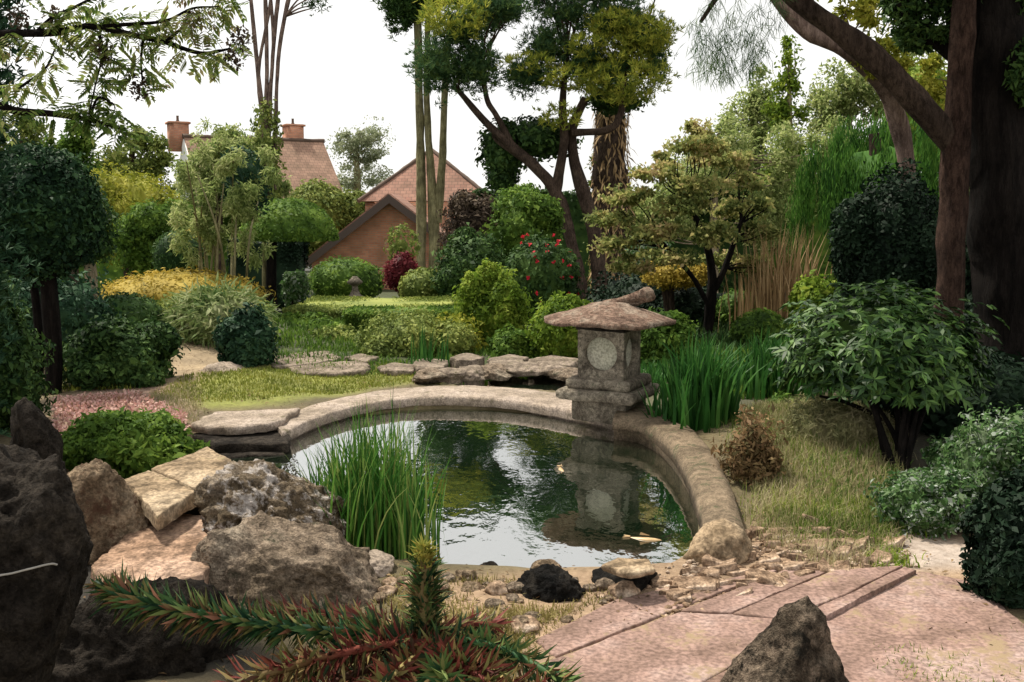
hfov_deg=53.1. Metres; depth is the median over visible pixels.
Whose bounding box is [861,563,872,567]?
stone chip
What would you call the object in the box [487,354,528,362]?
stepping stone
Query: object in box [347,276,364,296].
garden ornament
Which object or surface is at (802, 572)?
stone chip
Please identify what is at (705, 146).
japanese maple
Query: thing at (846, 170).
weeping tree
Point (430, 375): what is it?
rock
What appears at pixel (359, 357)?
stepping stone
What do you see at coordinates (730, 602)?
paving slab
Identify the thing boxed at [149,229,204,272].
topiary dome
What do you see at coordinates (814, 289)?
shrub
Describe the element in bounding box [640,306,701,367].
shrub
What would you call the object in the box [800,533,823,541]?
stone chip
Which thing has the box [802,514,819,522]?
stone chip
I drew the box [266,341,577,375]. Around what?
stone edge plants
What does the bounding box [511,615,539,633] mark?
pebble
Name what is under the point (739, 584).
stone chip
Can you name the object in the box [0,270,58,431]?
shrub
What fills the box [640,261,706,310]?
acer shrub
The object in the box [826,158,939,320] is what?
yew
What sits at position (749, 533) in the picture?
stone chip
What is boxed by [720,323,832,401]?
iris clump
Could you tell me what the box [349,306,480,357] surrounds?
shrub
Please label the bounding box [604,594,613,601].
pebble
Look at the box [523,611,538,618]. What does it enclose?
pebble
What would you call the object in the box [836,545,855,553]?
stone chip
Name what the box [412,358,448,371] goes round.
stepping stone
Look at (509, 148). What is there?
pine tree
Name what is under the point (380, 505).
reed clump
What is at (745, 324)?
topiary dome
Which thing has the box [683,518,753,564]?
rock
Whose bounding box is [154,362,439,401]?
lawn grass
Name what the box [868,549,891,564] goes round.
stone chip
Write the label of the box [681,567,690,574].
stone chip
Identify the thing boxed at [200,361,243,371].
rock
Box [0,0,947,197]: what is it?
sky
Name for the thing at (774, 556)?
stone chip
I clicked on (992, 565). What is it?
shrub
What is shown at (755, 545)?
stone chip
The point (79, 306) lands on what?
shrub
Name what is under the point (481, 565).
leaf litter
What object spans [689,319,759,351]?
shade plants
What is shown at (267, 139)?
ivy
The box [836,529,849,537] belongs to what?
stone chip
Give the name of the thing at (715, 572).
stone chip
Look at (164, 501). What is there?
stone slab
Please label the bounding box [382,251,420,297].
shrub
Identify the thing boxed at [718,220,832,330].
dry reeds
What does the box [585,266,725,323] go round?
shrub
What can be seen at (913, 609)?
paving slab
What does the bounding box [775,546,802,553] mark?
stone chip
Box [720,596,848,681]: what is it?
rock
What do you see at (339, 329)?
shrub
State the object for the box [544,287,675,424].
stone lantern
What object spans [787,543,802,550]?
stone chip
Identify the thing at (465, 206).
shrub
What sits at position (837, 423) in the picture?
tussock mound
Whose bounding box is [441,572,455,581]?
pebble
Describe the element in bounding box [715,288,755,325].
topiary dome
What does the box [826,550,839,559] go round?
stone chip
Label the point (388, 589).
pebble
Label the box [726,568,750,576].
stone chip
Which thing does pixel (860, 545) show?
stone chip
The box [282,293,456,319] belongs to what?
hedge
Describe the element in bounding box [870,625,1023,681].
edge grass
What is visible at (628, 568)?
stone slab
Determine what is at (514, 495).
pond water
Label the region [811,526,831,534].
stone chip
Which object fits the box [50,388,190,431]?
pink ground cover
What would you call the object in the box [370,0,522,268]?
tall tree
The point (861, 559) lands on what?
stone chip
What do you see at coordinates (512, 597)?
pebble
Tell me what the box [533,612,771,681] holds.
paving slab
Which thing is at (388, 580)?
pebble
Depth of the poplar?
56.60 m
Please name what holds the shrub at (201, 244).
on the ground at (944, 553)
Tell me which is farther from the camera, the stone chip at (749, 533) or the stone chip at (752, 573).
the stone chip at (749, 533)
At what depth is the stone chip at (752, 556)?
5.07 m
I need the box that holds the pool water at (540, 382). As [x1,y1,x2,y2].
[438,375,565,390]
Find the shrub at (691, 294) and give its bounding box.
[658,285,705,325]
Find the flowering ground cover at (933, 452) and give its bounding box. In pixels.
[920,423,969,471]
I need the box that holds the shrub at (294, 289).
[279,268,314,306]
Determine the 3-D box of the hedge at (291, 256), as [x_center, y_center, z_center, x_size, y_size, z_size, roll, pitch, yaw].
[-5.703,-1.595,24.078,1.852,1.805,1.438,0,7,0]
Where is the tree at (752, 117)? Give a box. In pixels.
[663,63,784,190]
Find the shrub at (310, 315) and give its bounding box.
[277,310,333,322]
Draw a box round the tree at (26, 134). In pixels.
[0,116,56,150]
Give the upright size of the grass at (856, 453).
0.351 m
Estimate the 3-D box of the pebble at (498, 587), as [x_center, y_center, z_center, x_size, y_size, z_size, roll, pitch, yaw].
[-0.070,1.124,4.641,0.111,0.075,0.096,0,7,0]
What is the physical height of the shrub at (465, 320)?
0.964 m
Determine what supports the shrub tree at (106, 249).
on the ground at (944, 553)
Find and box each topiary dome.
[97,290,165,323]
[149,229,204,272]
[307,254,385,297]
[397,267,440,296]
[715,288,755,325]
[728,307,788,347]
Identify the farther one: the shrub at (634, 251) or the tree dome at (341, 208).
the tree dome at (341, 208)
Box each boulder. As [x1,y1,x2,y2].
[0,444,93,681]
[48,576,241,681]
[190,510,381,610]
[193,459,348,537]
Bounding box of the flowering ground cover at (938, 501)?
[863,463,982,540]
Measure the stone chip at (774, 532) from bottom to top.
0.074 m
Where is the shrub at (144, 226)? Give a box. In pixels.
[107,197,196,275]
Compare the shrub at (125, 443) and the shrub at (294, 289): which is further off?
the shrub at (294, 289)
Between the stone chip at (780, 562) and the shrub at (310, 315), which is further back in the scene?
the shrub at (310, 315)
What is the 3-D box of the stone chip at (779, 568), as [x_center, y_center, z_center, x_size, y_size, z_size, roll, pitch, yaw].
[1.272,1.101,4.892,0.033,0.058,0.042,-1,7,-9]
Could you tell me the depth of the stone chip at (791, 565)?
4.88 m
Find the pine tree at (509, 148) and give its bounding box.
[401,0,685,301]
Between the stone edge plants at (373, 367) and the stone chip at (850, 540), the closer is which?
the stone chip at (850, 540)
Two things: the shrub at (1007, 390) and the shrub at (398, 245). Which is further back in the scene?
the shrub at (398, 245)
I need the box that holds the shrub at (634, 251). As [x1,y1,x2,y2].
[620,240,674,273]
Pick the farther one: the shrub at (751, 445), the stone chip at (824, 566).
the shrub at (751, 445)
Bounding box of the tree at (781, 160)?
[633,107,856,292]
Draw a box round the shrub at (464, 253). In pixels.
[425,222,508,295]
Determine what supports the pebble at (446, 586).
on the ground at (944, 553)
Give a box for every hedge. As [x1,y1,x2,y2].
[4,197,287,295]
[225,237,310,311]
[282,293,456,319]
[341,304,461,331]
[471,185,775,292]
[740,178,969,287]
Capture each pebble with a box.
[372,592,385,602]
[377,585,397,596]
[381,577,398,585]
[397,575,412,584]
[439,580,449,594]
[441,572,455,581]
[454,570,476,579]
[484,580,508,594]
[484,598,505,608]
[506,593,518,602]
[507,581,523,592]
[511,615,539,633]
[512,615,529,623]
[517,598,523,603]
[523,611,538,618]
[561,615,573,622]
[582,583,596,591]
[594,577,614,589]
[595,592,604,598]
[599,599,606,604]
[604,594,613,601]
[607,580,640,597]
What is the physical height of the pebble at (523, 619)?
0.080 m
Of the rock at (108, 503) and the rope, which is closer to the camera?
the rope
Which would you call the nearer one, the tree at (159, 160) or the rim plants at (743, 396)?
the rim plants at (743, 396)
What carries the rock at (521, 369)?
on the rock at (496, 371)
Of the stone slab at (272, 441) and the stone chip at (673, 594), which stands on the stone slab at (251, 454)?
the stone slab at (272, 441)
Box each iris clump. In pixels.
[411,323,449,365]
[637,324,766,432]
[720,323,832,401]
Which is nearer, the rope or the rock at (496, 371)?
the rope
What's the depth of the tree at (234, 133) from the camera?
48.89 m
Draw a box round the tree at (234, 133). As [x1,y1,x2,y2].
[171,122,293,272]
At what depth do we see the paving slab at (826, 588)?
4.58 m
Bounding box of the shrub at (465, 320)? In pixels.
[426,310,490,351]
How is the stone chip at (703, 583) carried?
on the ground at (944, 553)
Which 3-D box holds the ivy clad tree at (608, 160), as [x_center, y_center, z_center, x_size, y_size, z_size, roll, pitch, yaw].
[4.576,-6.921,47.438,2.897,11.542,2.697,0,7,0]
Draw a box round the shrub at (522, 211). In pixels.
[477,180,565,270]
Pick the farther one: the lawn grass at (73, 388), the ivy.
the ivy
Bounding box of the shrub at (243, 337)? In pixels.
[211,302,280,367]
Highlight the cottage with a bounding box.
[165,116,342,270]
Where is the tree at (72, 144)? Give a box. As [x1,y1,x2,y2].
[39,119,105,284]
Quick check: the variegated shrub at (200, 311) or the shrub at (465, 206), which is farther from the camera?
the shrub at (465, 206)
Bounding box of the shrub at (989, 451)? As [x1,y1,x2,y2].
[935,401,1023,492]
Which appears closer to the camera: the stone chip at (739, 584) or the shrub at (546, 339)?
the stone chip at (739, 584)
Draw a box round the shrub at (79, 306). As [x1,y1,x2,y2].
[5,267,121,360]
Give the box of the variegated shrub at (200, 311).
[158,271,280,349]
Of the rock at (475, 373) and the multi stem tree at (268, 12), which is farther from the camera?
the multi stem tree at (268, 12)
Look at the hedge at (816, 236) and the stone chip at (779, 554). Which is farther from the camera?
the hedge at (816, 236)
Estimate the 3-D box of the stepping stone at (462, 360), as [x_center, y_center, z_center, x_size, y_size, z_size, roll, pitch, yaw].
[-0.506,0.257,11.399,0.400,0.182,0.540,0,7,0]
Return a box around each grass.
[62,367,134,391]
[149,380,208,435]
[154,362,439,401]
[734,395,919,569]
[772,487,910,551]
[786,399,912,551]
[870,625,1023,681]
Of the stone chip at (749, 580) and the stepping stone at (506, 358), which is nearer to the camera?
the stone chip at (749, 580)
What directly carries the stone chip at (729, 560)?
on the ground at (944, 553)
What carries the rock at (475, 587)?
on the ground at (944, 553)
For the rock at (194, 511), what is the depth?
5.22 m
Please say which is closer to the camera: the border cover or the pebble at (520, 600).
the pebble at (520, 600)
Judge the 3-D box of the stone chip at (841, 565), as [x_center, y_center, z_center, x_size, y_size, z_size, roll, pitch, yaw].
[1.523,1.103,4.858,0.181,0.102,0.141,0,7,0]
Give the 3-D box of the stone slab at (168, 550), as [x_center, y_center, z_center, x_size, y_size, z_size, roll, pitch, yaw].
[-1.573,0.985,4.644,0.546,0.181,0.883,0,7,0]
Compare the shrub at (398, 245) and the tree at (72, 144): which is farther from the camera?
the tree at (72, 144)
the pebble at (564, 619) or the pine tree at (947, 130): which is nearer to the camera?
the pebble at (564, 619)
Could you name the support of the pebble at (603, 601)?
on the ground at (944, 553)
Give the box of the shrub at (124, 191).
[90,159,188,279]
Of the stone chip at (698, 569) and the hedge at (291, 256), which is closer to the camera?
the stone chip at (698, 569)
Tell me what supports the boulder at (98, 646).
on the ground at (944, 553)
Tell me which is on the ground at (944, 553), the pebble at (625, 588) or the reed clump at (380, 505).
the pebble at (625, 588)
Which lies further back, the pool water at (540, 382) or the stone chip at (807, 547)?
the pool water at (540, 382)
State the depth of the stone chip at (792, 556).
5.03 m
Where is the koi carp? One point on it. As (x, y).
(645, 538)
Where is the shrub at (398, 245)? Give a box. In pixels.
[383,222,421,263]
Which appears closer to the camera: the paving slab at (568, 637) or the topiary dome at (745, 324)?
the paving slab at (568, 637)
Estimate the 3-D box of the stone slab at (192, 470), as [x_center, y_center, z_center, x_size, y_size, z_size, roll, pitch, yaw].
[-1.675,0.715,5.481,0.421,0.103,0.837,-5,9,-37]
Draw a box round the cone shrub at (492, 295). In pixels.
[450,257,536,348]
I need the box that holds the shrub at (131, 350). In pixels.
[43,307,190,390]
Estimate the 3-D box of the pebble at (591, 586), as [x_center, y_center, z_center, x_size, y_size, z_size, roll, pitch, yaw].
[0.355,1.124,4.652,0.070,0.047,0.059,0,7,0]
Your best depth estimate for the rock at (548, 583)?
4.55 m
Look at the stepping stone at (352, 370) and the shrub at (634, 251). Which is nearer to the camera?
the stepping stone at (352, 370)
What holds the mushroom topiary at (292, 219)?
on the ground at (944, 553)
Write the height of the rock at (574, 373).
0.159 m
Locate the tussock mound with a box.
[776,391,916,450]
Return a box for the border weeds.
[865,527,935,567]
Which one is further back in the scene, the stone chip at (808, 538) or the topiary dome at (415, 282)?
the topiary dome at (415, 282)
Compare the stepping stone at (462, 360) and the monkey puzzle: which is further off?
the stepping stone at (462, 360)
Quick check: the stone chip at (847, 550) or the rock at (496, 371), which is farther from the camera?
the rock at (496, 371)
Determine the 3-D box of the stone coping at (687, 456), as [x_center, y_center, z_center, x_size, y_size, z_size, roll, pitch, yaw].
[1.075,0.915,6.955,0.591,0.415,3.587,0,7,0]
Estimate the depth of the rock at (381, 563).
4.86 m
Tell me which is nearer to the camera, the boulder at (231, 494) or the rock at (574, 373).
the boulder at (231, 494)
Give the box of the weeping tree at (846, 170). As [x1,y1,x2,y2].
[782,109,940,288]
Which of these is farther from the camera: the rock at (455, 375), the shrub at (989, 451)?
the rock at (455, 375)
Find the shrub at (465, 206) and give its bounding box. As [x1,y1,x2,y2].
[435,188,499,254]
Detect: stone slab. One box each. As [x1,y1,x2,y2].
[90,514,209,583]
[124,470,196,530]
[151,447,231,489]
[191,408,299,434]
[192,430,290,452]
[218,451,284,458]
[601,558,655,578]
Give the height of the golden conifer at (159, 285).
0.994 m
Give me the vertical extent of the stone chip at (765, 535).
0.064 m
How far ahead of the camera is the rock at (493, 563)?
5.09 m
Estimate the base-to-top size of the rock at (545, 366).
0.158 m
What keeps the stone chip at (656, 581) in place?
on the ground at (944, 553)
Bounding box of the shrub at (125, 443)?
[59,405,210,478]
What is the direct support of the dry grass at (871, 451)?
on the ground at (944, 553)
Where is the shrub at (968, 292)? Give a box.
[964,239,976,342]
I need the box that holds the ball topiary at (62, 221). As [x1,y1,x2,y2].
[0,139,111,395]
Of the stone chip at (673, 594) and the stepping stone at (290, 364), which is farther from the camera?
the stepping stone at (290, 364)
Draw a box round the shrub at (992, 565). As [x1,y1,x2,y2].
[956,463,1023,609]
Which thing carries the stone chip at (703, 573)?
on the ground at (944, 553)
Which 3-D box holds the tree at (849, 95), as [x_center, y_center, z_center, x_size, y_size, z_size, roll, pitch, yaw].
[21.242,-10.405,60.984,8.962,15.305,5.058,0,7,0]
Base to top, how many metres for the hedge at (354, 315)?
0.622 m
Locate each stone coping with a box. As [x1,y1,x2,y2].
[277,385,611,439]
[612,404,744,529]
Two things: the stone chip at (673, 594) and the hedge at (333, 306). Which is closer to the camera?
the stone chip at (673, 594)
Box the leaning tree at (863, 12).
[771,0,946,184]
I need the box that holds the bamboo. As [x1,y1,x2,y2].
[166,117,282,283]
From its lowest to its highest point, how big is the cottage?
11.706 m
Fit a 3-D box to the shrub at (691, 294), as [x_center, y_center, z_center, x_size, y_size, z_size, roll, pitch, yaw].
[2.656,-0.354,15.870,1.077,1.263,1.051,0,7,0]
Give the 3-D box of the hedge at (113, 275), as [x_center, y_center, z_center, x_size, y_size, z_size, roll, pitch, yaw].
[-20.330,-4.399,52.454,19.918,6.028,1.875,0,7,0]
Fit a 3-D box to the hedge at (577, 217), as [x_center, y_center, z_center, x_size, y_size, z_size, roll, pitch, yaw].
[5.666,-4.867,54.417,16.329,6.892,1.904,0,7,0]
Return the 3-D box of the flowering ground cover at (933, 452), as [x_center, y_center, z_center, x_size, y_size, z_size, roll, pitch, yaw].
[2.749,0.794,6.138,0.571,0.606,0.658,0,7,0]
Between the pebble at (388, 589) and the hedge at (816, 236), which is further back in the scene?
the hedge at (816, 236)
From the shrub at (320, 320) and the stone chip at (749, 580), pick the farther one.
the shrub at (320, 320)
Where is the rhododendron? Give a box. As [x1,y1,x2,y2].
[767,278,1009,469]
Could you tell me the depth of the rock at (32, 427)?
6.10 m
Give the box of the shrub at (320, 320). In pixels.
[299,317,342,326]
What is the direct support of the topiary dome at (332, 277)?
on the ground at (944, 553)
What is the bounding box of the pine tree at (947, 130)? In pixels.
[680,0,976,332]
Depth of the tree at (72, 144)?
44.83 m
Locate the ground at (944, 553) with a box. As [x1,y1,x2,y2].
[0,271,1023,681]
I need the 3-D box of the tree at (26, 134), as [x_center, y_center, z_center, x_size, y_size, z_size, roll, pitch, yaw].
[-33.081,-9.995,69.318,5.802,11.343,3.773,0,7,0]
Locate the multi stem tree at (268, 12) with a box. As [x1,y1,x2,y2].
[249,0,332,197]
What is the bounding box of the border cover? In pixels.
[265,312,367,354]
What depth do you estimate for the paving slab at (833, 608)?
4.52 m
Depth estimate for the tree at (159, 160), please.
64.60 m
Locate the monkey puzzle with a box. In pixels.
[83,531,595,681]
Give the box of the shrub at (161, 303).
[155,287,276,318]
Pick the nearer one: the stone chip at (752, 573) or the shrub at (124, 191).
the stone chip at (752, 573)
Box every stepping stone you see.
[268,351,340,368]
[289,361,370,377]
[344,353,379,362]
[377,362,414,375]
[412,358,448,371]
[449,353,484,367]
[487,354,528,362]
[527,355,577,367]
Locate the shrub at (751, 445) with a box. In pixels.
[711,402,791,486]
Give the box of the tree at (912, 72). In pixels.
[881,57,946,306]
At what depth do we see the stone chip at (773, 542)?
5.25 m
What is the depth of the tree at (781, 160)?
50.76 m
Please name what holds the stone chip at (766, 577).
on the ground at (944, 553)
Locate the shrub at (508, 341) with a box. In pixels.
[481,320,538,357]
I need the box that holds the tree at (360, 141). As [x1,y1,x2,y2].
[325,115,395,193]
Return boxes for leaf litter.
[49,349,1023,681]
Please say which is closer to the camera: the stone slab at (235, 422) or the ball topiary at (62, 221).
the stone slab at (235, 422)
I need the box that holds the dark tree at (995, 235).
[875,0,1023,361]
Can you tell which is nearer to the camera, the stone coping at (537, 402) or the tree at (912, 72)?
the stone coping at (537, 402)
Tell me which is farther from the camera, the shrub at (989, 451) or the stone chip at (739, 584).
the shrub at (989, 451)
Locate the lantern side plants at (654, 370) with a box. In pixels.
[640,347,697,395]
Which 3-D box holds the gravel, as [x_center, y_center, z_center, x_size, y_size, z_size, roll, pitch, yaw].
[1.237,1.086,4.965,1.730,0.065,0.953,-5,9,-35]
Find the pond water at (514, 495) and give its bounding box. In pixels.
[231,409,698,567]
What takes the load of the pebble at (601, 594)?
on the ground at (944, 553)
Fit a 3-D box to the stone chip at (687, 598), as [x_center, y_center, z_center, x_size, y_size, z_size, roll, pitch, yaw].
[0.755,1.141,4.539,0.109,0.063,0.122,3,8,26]
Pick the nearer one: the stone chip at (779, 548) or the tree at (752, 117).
the stone chip at (779, 548)
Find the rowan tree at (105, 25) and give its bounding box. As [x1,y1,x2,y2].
[0,0,255,159]
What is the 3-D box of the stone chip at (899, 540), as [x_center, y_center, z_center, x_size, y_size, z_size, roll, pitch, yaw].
[1.929,1.049,5.261,0.112,0.116,0.150,-6,9,-40]
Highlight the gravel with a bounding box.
[646,511,917,617]
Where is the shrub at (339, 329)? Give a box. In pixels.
[303,324,359,340]
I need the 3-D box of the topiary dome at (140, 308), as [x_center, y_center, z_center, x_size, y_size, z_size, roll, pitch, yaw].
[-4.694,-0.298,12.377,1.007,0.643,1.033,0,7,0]
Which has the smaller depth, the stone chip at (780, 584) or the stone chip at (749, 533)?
the stone chip at (780, 584)
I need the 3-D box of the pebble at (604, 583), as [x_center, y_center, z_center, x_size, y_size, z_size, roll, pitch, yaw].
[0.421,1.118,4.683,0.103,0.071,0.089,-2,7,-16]
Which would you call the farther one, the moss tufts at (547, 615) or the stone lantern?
the stone lantern
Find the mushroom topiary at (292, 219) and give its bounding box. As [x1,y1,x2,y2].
[237,197,338,307]
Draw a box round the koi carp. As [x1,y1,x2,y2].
[623,532,660,540]
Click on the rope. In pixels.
(27, 569)
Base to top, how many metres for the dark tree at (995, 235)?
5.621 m
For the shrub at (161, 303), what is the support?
on the ground at (944, 553)
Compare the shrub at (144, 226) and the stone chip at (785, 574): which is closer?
the stone chip at (785, 574)
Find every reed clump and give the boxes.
[286,400,451,559]
[365,383,433,496]
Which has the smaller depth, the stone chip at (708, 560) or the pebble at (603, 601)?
the pebble at (603, 601)
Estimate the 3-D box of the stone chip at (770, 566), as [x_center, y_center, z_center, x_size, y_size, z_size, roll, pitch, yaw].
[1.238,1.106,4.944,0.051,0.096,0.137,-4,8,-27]
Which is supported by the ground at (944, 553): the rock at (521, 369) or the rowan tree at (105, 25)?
the rowan tree at (105, 25)
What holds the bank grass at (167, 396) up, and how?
on the ground at (944, 553)
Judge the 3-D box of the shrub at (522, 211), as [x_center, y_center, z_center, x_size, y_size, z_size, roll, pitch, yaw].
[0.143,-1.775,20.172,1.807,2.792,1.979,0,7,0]
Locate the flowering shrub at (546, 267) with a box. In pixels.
[503,229,586,319]
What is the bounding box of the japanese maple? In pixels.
[580,117,780,334]
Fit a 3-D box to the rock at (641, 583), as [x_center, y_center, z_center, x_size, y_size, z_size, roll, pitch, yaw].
[0.528,1.140,4.775,0.325,0.244,0.333,0,7,0]
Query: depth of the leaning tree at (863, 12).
11.16 m
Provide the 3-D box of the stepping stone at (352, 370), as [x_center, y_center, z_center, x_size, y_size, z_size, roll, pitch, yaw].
[-1.957,0.315,11.021,0.883,0.081,0.919,0,7,0]
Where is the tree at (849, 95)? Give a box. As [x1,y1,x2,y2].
[802,51,947,169]
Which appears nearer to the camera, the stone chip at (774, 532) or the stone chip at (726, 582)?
the stone chip at (726, 582)
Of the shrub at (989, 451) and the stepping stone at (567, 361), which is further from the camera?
the stepping stone at (567, 361)
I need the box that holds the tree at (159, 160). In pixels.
[91,123,180,198]
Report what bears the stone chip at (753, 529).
on the ground at (944, 553)
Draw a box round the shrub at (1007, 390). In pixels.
[827,338,1023,439]
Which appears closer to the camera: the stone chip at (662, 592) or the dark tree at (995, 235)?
the stone chip at (662, 592)
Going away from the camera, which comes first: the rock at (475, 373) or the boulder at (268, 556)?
the boulder at (268, 556)
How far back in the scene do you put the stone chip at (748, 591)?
4.56 m
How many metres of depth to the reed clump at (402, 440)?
5.73 m
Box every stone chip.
[650,576,671,587]
[659,590,667,594]
[666,588,692,600]
[667,593,691,602]
[672,576,715,590]
[678,584,709,592]
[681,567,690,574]
[690,567,707,572]
[700,571,723,579]
[702,553,722,566]
[702,568,719,576]
[709,562,736,573]
[714,578,719,587]
[718,557,735,564]
[720,579,732,585]
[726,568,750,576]
[733,578,757,583]
[736,582,747,588]
[736,587,752,595]
[745,529,751,540]
[745,568,782,578]
[748,550,755,559]
[750,526,764,536]
[752,542,763,549]
[756,550,779,563]
[757,563,780,569]
[757,570,787,584]
[758,546,767,552]
[761,533,771,540]
[764,540,780,548]
[765,558,790,566]
[766,527,783,540]
[774,578,783,586]
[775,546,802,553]
[776,545,797,557]
[777,566,782,572]
[781,571,789,578]
[783,561,807,569]
[786,553,807,560]
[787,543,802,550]
[793,569,814,576]
[799,566,819,570]
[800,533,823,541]
[801,543,814,552]
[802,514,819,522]
[802,538,828,549]
[803,562,818,567]
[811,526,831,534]
[816,550,823,558]
[817,557,834,573]
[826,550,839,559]
[828,538,835,548]
[832,545,851,559]
[832,560,849,570]
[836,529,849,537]
[836,538,855,545]
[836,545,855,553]
[852,535,869,550]
[852,556,868,563]
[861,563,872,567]
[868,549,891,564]
[878,535,904,547]
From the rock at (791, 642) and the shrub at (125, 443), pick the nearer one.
the rock at (791, 642)
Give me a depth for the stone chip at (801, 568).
4.86 m
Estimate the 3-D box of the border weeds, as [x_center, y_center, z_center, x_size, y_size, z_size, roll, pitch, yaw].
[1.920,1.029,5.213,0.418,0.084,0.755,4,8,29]
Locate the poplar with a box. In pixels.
[757,34,813,179]
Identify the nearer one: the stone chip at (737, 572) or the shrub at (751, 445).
the stone chip at (737, 572)
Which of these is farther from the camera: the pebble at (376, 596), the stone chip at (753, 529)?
the stone chip at (753, 529)
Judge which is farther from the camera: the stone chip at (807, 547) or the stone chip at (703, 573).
the stone chip at (807, 547)
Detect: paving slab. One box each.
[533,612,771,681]
[536,570,776,657]
[681,570,824,613]
[705,572,1023,681]
[733,565,902,618]
[818,567,915,619]
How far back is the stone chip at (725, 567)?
4.87 m
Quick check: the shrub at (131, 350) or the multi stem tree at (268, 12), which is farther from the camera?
the multi stem tree at (268, 12)
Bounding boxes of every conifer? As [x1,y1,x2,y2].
[0,0,45,436]
[98,265,275,304]
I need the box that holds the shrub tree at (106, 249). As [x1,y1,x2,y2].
[79,186,122,299]
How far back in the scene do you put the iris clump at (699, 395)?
7.72 m
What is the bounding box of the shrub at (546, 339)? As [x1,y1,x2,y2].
[524,290,592,357]
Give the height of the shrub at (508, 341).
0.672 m
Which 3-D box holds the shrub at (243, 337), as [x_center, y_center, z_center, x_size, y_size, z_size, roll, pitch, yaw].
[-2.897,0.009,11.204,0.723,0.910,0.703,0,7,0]
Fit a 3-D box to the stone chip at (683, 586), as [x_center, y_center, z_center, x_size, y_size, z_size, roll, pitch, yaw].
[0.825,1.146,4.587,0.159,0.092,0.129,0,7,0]
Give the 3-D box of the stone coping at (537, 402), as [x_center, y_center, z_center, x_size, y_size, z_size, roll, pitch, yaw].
[-0.480,0.740,8.853,2.839,0.374,2.197,0,7,0]
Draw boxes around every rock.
[10,397,62,459]
[67,458,149,564]
[183,507,200,514]
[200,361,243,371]
[369,549,394,576]
[411,367,446,383]
[437,367,466,383]
[459,365,489,381]
[460,581,484,591]
[480,561,497,565]
[481,363,515,380]
[502,361,543,376]
[516,564,585,602]
[530,559,561,567]
[537,361,566,375]
[546,367,577,380]
[570,370,577,376]
[591,567,657,591]
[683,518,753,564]
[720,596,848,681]
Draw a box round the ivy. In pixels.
[241,96,287,224]
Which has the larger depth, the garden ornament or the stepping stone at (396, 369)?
the garden ornament
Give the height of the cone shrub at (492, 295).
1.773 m
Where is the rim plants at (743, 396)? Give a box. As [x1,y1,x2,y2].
[669,346,810,399]
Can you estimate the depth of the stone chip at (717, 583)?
4.65 m
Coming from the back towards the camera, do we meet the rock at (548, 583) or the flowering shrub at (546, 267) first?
the flowering shrub at (546, 267)
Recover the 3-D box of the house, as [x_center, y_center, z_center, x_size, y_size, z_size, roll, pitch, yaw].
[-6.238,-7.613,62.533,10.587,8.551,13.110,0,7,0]
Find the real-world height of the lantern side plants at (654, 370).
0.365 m
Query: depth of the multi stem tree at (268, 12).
42.77 m
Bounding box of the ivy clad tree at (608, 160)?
[580,75,637,292]
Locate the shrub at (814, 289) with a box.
[779,269,853,343]
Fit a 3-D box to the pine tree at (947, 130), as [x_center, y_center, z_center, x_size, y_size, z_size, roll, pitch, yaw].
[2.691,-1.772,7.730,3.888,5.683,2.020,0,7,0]
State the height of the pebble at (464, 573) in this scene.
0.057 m
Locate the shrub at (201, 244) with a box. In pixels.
[186,229,211,258]
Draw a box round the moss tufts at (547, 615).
[364,571,621,680]
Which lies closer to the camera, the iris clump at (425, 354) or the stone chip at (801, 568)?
the stone chip at (801, 568)
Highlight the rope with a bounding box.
[0,563,57,575]
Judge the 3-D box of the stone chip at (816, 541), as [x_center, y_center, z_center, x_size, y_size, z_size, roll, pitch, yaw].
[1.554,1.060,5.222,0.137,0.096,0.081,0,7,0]
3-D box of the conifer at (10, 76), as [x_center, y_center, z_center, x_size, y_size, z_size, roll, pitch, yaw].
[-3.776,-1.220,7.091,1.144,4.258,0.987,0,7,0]
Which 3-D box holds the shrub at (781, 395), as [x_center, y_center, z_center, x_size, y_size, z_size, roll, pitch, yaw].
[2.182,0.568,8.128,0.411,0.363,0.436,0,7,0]
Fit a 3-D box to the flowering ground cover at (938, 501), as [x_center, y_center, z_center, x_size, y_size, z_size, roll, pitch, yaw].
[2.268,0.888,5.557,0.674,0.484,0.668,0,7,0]
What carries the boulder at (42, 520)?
on the ground at (944, 553)
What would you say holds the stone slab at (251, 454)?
on the ground at (944, 553)
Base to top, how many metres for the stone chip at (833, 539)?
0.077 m
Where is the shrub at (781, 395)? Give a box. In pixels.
[760,389,805,405]
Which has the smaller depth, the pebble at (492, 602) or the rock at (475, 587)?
the pebble at (492, 602)
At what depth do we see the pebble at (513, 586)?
4.63 m
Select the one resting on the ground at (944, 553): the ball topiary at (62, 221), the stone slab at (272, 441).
the ball topiary at (62, 221)
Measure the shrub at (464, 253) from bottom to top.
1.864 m
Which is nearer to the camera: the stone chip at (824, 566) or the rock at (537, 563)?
the stone chip at (824, 566)
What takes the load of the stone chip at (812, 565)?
on the ground at (944, 553)
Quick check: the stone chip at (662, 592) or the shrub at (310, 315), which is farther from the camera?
the shrub at (310, 315)
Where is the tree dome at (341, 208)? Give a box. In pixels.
[288,175,373,268]
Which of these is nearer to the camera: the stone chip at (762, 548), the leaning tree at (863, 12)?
the stone chip at (762, 548)
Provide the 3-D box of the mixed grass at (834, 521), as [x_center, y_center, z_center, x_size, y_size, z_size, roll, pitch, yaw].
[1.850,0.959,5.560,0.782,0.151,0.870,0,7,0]
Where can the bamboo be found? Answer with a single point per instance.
(243, 191)

